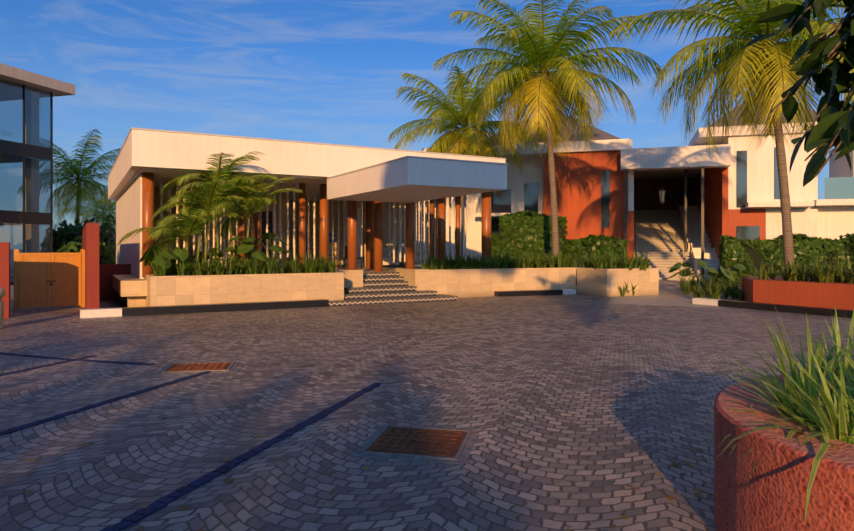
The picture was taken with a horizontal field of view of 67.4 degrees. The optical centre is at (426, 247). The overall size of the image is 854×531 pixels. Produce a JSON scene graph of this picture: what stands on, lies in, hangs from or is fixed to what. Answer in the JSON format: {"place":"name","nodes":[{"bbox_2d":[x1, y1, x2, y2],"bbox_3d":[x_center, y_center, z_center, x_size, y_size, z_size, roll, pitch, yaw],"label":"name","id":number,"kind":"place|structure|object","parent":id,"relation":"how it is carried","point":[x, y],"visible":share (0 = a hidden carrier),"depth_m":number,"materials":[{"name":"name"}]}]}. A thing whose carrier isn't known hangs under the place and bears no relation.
{"place":"outdoors","nodes":[
{"label":"outdoors","id":0,"kind":"place"},
{"bbox_2d":[117,151,303,274],"bbox_3d":[-6.136,-1.157,18.431,4.987,3.998,3.586,0,0,-2],"label":"areca palm","id":1,"kind":"object","parent":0,"point":[204,197],"depth_m":18.34,"materials":[{"name":"green plant"}]},
{"bbox_2d":[119,152,298,249],"bbox_3d":[-6.188,-1.463,18.445,3.528,3.373,3.872,0,0,28],"label":"areca palm rachis","id":2,"kind":"object","parent":1,"relation":"attached to","point":[244,214],"visible":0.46,"depth_m":18.32,"materials":[{"name":"green plant"}]},
{"bbox_2d":[159,177,466,264],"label":"vertical slats","id":3,"kind":"object","parent":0,"point":[421,212],"visible":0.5,"depth_m":23.89,"materials":[{"name":"brown wood"}]},
{"bbox_2d":[142,172,490,276],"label":"pavilion columns","id":4,"kind":"structure","parent":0,"point":[147,196],"depth_m":22.60,"materials":[{"name":"brown wood"}]},
{"bbox_2d":[108,129,505,199],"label":"pavilion roof","id":5,"kind":"structure","parent":4,"relation":"on","point":[156,149],"depth_m":19.28,"materials":[{"name":"white paint"}]},
{"bbox_2d":[114,168,362,207],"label":"ceiling soffit","id":6,"kind":"structure","parent":5,"relation":"attached to","point":[166,174],"depth_m":20.95,"materials":[{"name":"white paint"}]},
{"bbox_2d":[108,127,507,178],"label":"roof edge trim","id":7,"kind":"structure","parent":5,"relation":"on","point":[333,145],"depth_m":18.83,"materials":[{"name":"white paint"}]},
{"bbox_2d":[327,158,506,202],"bbox_3d":[-0.536,-1.826,18.444,2.900,0.640,5.597,0,0,-29],"label":"entrance canopy","id":8,"kind":"object","parent":4,"relation":"on","point":[406,180],"visible":1,"depth_m":16.46,"materials":[{"name":"white paint"}]},
{"bbox_2d":[0,249,853,530],"bbox_3d":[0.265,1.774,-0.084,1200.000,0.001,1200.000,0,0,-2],"label":"paved ground","id":9,"kind":"structure","parent":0,"point":[628,376],"depth_m":6.96,"materials":[{"name":"grey stone"}]},
{"bbox_2d":[0,288,5,328],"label":"sandstone bollard","id":10,"kind":"object","parent":9,"relation":"on","point":[2,292],"visible":1,"depth_m":13.92,"materials":[{"name":"beige stone"}]},
{"bbox_2d":[0,63,74,252],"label":"building","id":11,"kind":"structure","parent":9,"relation":"on","point":[27,79],"depth_m":31.79,"materials":[{"name":"white paint"}]},
{"bbox_2d":[0,85,52,284],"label":"glass building frames and spandrels","id":12,"kind":"structure","parent":11,"relation":"attached to","point":[23,150],"depth_m":31.09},
{"bbox_2d":[0,81,50,280],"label":"window glass","id":13,"kind":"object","parent":12,"relation":"in","point":[42,183],"depth_m":31.82,"materials":[{"name":"blue glass"}]},
{"bbox_2d":[14,249,84,309],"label":"gate posts","id":14,"kind":"object","parent":9,"relation":"on","point":[16,278],"visible":0.83,"depth_m":18.06,"materials":[{"name":"orange wood"}]},
{"bbox_2d":[19,253,80,308],"bbox_3d":[-10.893,0.939,18.545,1.555,1.570,0.070,0,0,-37],"label":"gate","id":15,"kind":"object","parent":14,"relation":"attached to","point":[37,271],"visible":0.98,"depth_m":18.50,"materials":[{"name":"brown wood"}]},
{"bbox_2d":[0,223,130,317],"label":"red boundary walls","id":16,"kind":"structure","parent":9,"relation":"on","point":[98,281],"depth_m":16.90,"materials":[{"name":"paint"}]},
{"bbox_2d":[16,129,120,232],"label":"coconut palm","id":17,"kind":"object","parent":9,"relation":"on","point":[85,189],"depth_m":42.64,"materials":[{"name":"green plant"}]},
{"bbox_2d":[58,189,115,228],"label":"foliage","id":18,"kind":"object","parent":9,"relation":"on","point":[104,215],"depth_m":58.49,"materials":[{"name":"green plant"}]},
{"bbox_2d":[80,199,115,227],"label":"leaves","id":19,"kind":"object","parent":18,"relation":"attached to","point":[103,210],"visible":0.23,"depth_m":58.87,"materials":[{"name":"green plant"}]},
{"bbox_2d":[112,274,146,306],"bbox_3d":[-9.954,1.349,21.134,0.700,0.850,7.800,0,0,-29],"label":"bench","id":20,"kind":"object","parent":9,"relation":"on","point":[130,289],"visible":0.67,"depth_m":18.01,"materials":[{"name":"beige stone"}]},
{"bbox_2d":[0,352,381,530],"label":"bay lines","id":21,"kind":"object","parent":9,"relation":"on","point":[141,514],"visible":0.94,"depth_m":6.23,"materials":[{"name":"grey paint"}]},
{"bbox_2d":[156,362,238,373],"bbox_3d":[-3.349,1.764,9.426,1.050,0.020,0.800,0,0,-10],"label":"drain cover frame","id":22,"kind":"object","parent":9,"relation":"on","point":[232,367],"visible":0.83,"depth_m":9.14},
{"bbox_2d":[166,362,231,370],"bbox_3d":[-3.349,1.759,9.426,0.850,0.030,0.600,0,0,-10],"label":"drain cover","id":23,"kind":"object","parent":22,"relation":"in","point":[199,366],"visible":0.9,"depth_m":9.40,"materials":[{"name":"orange metal"}]},
{"bbox_2d":[80,299,328,317],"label":"kerb","id":24,"kind":"structure","parent":9,"relation":"on","point":[172,309],"depth_m":17.39,"materials":[{"name":"concrete"}]},
{"bbox_2d":[116,173,360,278],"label":"pavilion walls","id":25,"kind":"structure","parent":9,"relation":"on","point":[129,215],"depth_m":22.45,"materials":[{"name":"white paint"}]},
{"bbox_2d":[145,263,422,278],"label":"pavilion floor","id":26,"kind":"structure","parent":9,"relation":"on","point":[386,269],"depth_m":26.47,"materials":[{"name":"stone"}]},
{"bbox_2d":[154,187,405,268],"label":"pavilion inner walls","id":27,"kind":"structure","parent":26,"relation":"on","point":[311,223],"depth_m":28.92,"materials":[{"name":"beige paint"}]},
{"bbox_2d":[261,211,271,263],"bbox_3d":[-6.526,-0.276,25.169,0.900,2.300,0.038,0,0,-29],"label":"pavilion inner door","id":28,"kind":"structure","parent":27,"relation":"in","point":[263,227],"depth_m":25.24,"materials":[{"name":"brown wood"}]},
{"bbox_2d":[202,248,423,267],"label":"pavilion sofas","id":29,"kind":"object","parent":26,"relation":"on","point":[387,260],"visible":0.33,"depth_m":27.55,"materials":[{"name":"white fabric"}]},
{"bbox_2d":[328,243,337,265],"bbox_3d":[-4.021,0.344,26.373,0.550,1.060,0.550,0,0,-29],"label":"pavilion pedestal","id":30,"kind":"object","parent":26,"relation":"on","point":[334,252],"visible":0.15,"depth_m":26.22,"materials":[{"name":"stone"}]},
{"bbox_2d":[329,232,334,242],"bbox_3d":[-4.021,-0.406,26.373,0.350,0.440,0.350,0,0,-29],"label":"blue pavilion box","id":31,"kind":"object","parent":30,"relation":"on","point":[330,235],"visible":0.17,"depth_m":26.21,"materials":[{"name":"blue"}]},
{"bbox_2d":[331,245,361,268],"bbox_3d":[-3.425,0.399,25.988,1.479,0.950,0.600,0,0,-29],"label":"pavilion chair and table","id":32,"kind":"object","parent":26,"relation":"on","point":[346,258],"visible":0.33,"depth_m":26.30,"materials":[{"name":"black metal"}]},
{"bbox_2d":[146,268,493,306],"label":"travertine pavilion planters","id":33,"kind":"object","parent":9,"relation":"on","point":[165,290],"visible":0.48,"depth_m":18.89,"materials":[{"name":"beige stone"}]},
{"bbox_2d":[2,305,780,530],"bbox_3d":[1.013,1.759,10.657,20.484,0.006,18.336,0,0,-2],"label":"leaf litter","id":34,"kind":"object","parent":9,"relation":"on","point":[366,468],"visible":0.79,"depth_m":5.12,"materials":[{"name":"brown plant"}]},
{"bbox_2d":[329,273,456,306],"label":"steps","id":35,"kind":"structure","parent":9,"relation":"on","point":[386,290],"depth_m":21.00,"materials":[{"name":"beige stone"}]},
{"bbox_2d":[328,272,457,302],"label":"stair treads","id":36,"kind":"object","parent":35,"relation":"on","point":[395,298],"visible":0.44,"depth_m":20.99,"materials":[{"name":"beige stone"}]},
{"bbox_2d":[350,424,479,463],"bbox_3d":[-0.071,1.764,5.815,0.980,0.020,0.980,0,0,12],"label":"manhole frame","id":37,"kind":"object","parent":9,"relation":"on","point":[463,452],"visible":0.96,"depth_m":5.48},
{"bbox_2d":[366,427,467,456],"bbox_3d":[-0.071,1.759,5.815,0.780,0.030,0.780,0,0,12],"label":"manhole cover","id":38,"kind":"object","parent":37,"relation":"in","point":[428,442],"visible":0.98,"depth_m":5.77,"materials":[{"name":"orange metal"}]},
{"bbox_2d":[39,210,853,283],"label":"hedges","id":39,"kind":"object","parent":9,"relation":"on","point":[534,228],"depth_m":30.03,"materials":[{"name":"green plant"}]},
{"bbox_2d":[494,289,575,296],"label":"kerb","id":40,"kind":"structure","parent":9,"relation":"on","point":[527,293],"depth_m":23.61,"materials":[{"name":"black concrete"}]},
{"bbox_2d":[494,267,658,296],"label":"planter wall","id":41,"kind":"structure","parent":9,"relation":"on","point":[602,282],"depth_m":23.66,"materials":[{"name":"beige stone"}]},
{"bbox_2d":[361,122,853,280],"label":"white building walls","id":42,"kind":"structure","parent":9,"relation":"on","point":[812,215],"depth_m":34.19,"materials":[{"name":"white paint"}]},
{"bbox_2d":[491,147,779,239],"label":"windows","id":43,"kind":"structure","parent":42,"relation":"in","point":[500,201],"depth_m":36.00,"materials":[{"name":"glass"}]},
{"bbox_2d":[480,93,816,144],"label":"building hip roofs","id":44,"kind":"structure","parent":42,"relation":"on","point":[603,135],"depth_m":36.81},
{"bbox_2d":[825,177,853,198],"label":"glass balustrade","id":45,"kind":"object","parent":42,"relation":"on","point":[839,187],"visible":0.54,"depth_m":32.26,"materials":[{"name":"clear glass"}]},
{"bbox_2d":[608,280,708,307],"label":"walkway","id":46,"kind":"structure","parent":9,"relation":"on","point":[671,293],"depth_m":22.16,"materials":[{"name":"stone"}]},
{"bbox_2d":[624,167,703,277],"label":"columns","id":47,"kind":"structure","parent":46,"relation":"on","point":[685,210],"depth_m":35.04,"materials":[{"name":"black metal"}]},
{"bbox_2d":[634,210,696,278],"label":"stair treads","id":48,"kind":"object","parent":9,"relation":"on","point":[660,240],"depth_m":41.43,"materials":[{"name":"beige stone"}]},
{"bbox_2d":[634,197,694,277],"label":"building handrails","id":49,"kind":"object","parent":48,"relation":"on","point":[679,214],"visible":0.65,"depth_m":40.95,"materials":[{"name":"metal"}]},
{"bbox_2d":[634,210,696,280],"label":"stair risers","id":50,"kind":"object","parent":48,"relation":"attached to","point":[673,224],"visible":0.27,"depth_m":40.83,"materials":[{"name":"beige stone"}]},
{"bbox_2d":[692,298,852,317],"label":"kerb","id":51,"kind":"structure","parent":9,"relation":"on","point":[786,308],"depth_m":17.79,"materials":[{"name":"black concrete"}]},
{"bbox_2d":[714,387,853,530],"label":"planter","id":52,"kind":"object","parent":9,"relation":"on","point":[774,497],"visible":0.54,"depth_m":3.29,"materials":[{"name":"concrete"}]},
{"bbox_2d":[701,306,853,525],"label":"round planter leaves","id":53,"kind":"object","parent":52,"relation":"in","point":[822,405],"visible":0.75,"depth_m":3.67,"materials":[{"name":"green plant"}]},
{"bbox_2d":[718,374,853,466],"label":"planter rim","id":54,"kind":"object","parent":52,"relation":"on","point":[843,453],"visible":0.58,"depth_m":3.68,"materials":[{"name":"red concrete"}]},
{"bbox_2d":[742,276,853,309],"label":"red planter","id":55,"kind":"object","parent":9,"relation":"on","point":[807,292],"visible":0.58,"depth_m":18.28,"materials":[{"name":"concrete"}]},
{"bbox_2d":[754,256,853,283],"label":"grass","id":56,"kind":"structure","parent":55,"relation":"on","point":[829,274],"depth_m":18.82,"materials":[{"name":"plant"}]},
{"bbox_2d":[0,0,853,248],"label":"sky","id":57,"kind":"structure","parent":0,"point":[317,71],"materials":[{"name":"blue"}]},
{"bbox_2d":[148,249,744,300],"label":"grassy plants","id":58,"kind":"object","parent":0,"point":[323,265],"depth_m":22.61,"materials":[{"name":"green plant"}]},
{"bbox_2d":[139,233,753,288],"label":"broad-leaved plants","id":59,"kind":"object","parent":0,"point":[179,255],"depth_m":18.94,"materials":[{"name":"green plant"}]},
{"bbox_2d":[387,60,539,256],"bbox_3d":[2.084,-4.097,35.086,8.819,12.344,8.790,0,0,-2],"label":"coconut palm","id":60,"kind":"object","parent":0,"point":[454,139],"depth_m":34.30,"materials":[{"name":"green plant"}]},
{"bbox_2d":[390,65,533,159],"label":"palm fronds","id":61,"kind":"object","parent":60,"relation":"on","point":[456,127],"visible":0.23,"depth_m":34.66,"materials":[{"name":"green plant"}]},
{"bbox_2d":[492,266,619,285],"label":"planter soil","id":62,"kind":"structure","parent":0,"point":[576,271],"depth_m":26.51,"materials":[{"name":"brown soil"}]},
{"bbox_2d":[432,0,661,267],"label":"coconut palm","id":63,"kind":"object","parent":62,"relation":"on","point":[563,94],"depth_m":26.28,"materials":[{"name":"green plant"}]},
{"bbox_2d":[437,0,657,142],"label":"coconut palm rachis","id":64,"kind":"object","parent":63,"relation":"attached to","point":[539,70],"visible":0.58,"depth_m":26.37,"materials":[{"name":"green plant"}]},
{"bbox_2d":[543,150,727,261],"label":"orange building walls","id":65,"kind":"structure","parent":0,"point":[578,184],"depth_m":36.41,"materials":[{"name":"orange paint"}]},
{"bbox_2d":[653,179,653,209],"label":"building door frame","id":66,"kind":"object","parent":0,"point":[653,194],"visible":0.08,"depth_m":48.31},
{"bbox_2d":[659,189,665,203],"bbox_3d":[13.752,-3.351,37.462,0.440,1.650,0.381,0,0,-2],"label":"lantern","id":67,"kind":"object","parent":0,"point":[661,202],"visible":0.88,"depth_m":37.36,"materials":[{"name":"black metal"}]},
{"bbox_2d":[659,191,664,201],"bbox_3d":[13.752,-2.976,37.462,0.370,0.580,0.320,0,0,-2],"label":"lantern glass","id":68,"kind":"object","parent":67,"relation":"in","point":[662,196],"visible":0.75,"depth_m":37.35,"materials":[{"name":"white glass"}]},
{"bbox_2d":[634,178,694,209],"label":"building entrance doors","id":69,"kind":"structure","parent":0,"point":[643,192],"depth_m":48.15,"materials":[{"name":"brown wood"}]},
{"bbox_2d":[608,0,853,268],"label":"coconut palm","id":70,"kind":"object","parent":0,"point":[753,77],"depth_m":21.09,"materials":[{"name":"green plant"}]},
{"bbox_2d":[615,0,843,141],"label":"fronds","id":71,"kind":"object","parent":70,"relation":"attached to","point":[767,31],"visible":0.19,"depth_m":20.87,"materials":[{"name":"green plant"}]},
{"bbox_2d":[754,53,778,65],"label":"coconuts","id":72,"kind":"object","parent":70,"relation":"attached to","point":[770,62],"visible":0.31,"depth_m":20.68,"materials":[{"name":"yellow"}]},
{"bbox_2d":[728,209,765,240],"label":"wall","id":73,"kind":"structure","parent":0,"point":[746,217],"depth_m":33.97,"materials":[{"name":"orange paint"}]},
{"bbox_2d":[741,0,853,186],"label":"tree leaves","id":74,"kind":"object","parent":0,"point":[831,119],"depth_m":5.09,"materials":[{"name":"green plant"}]}
]}

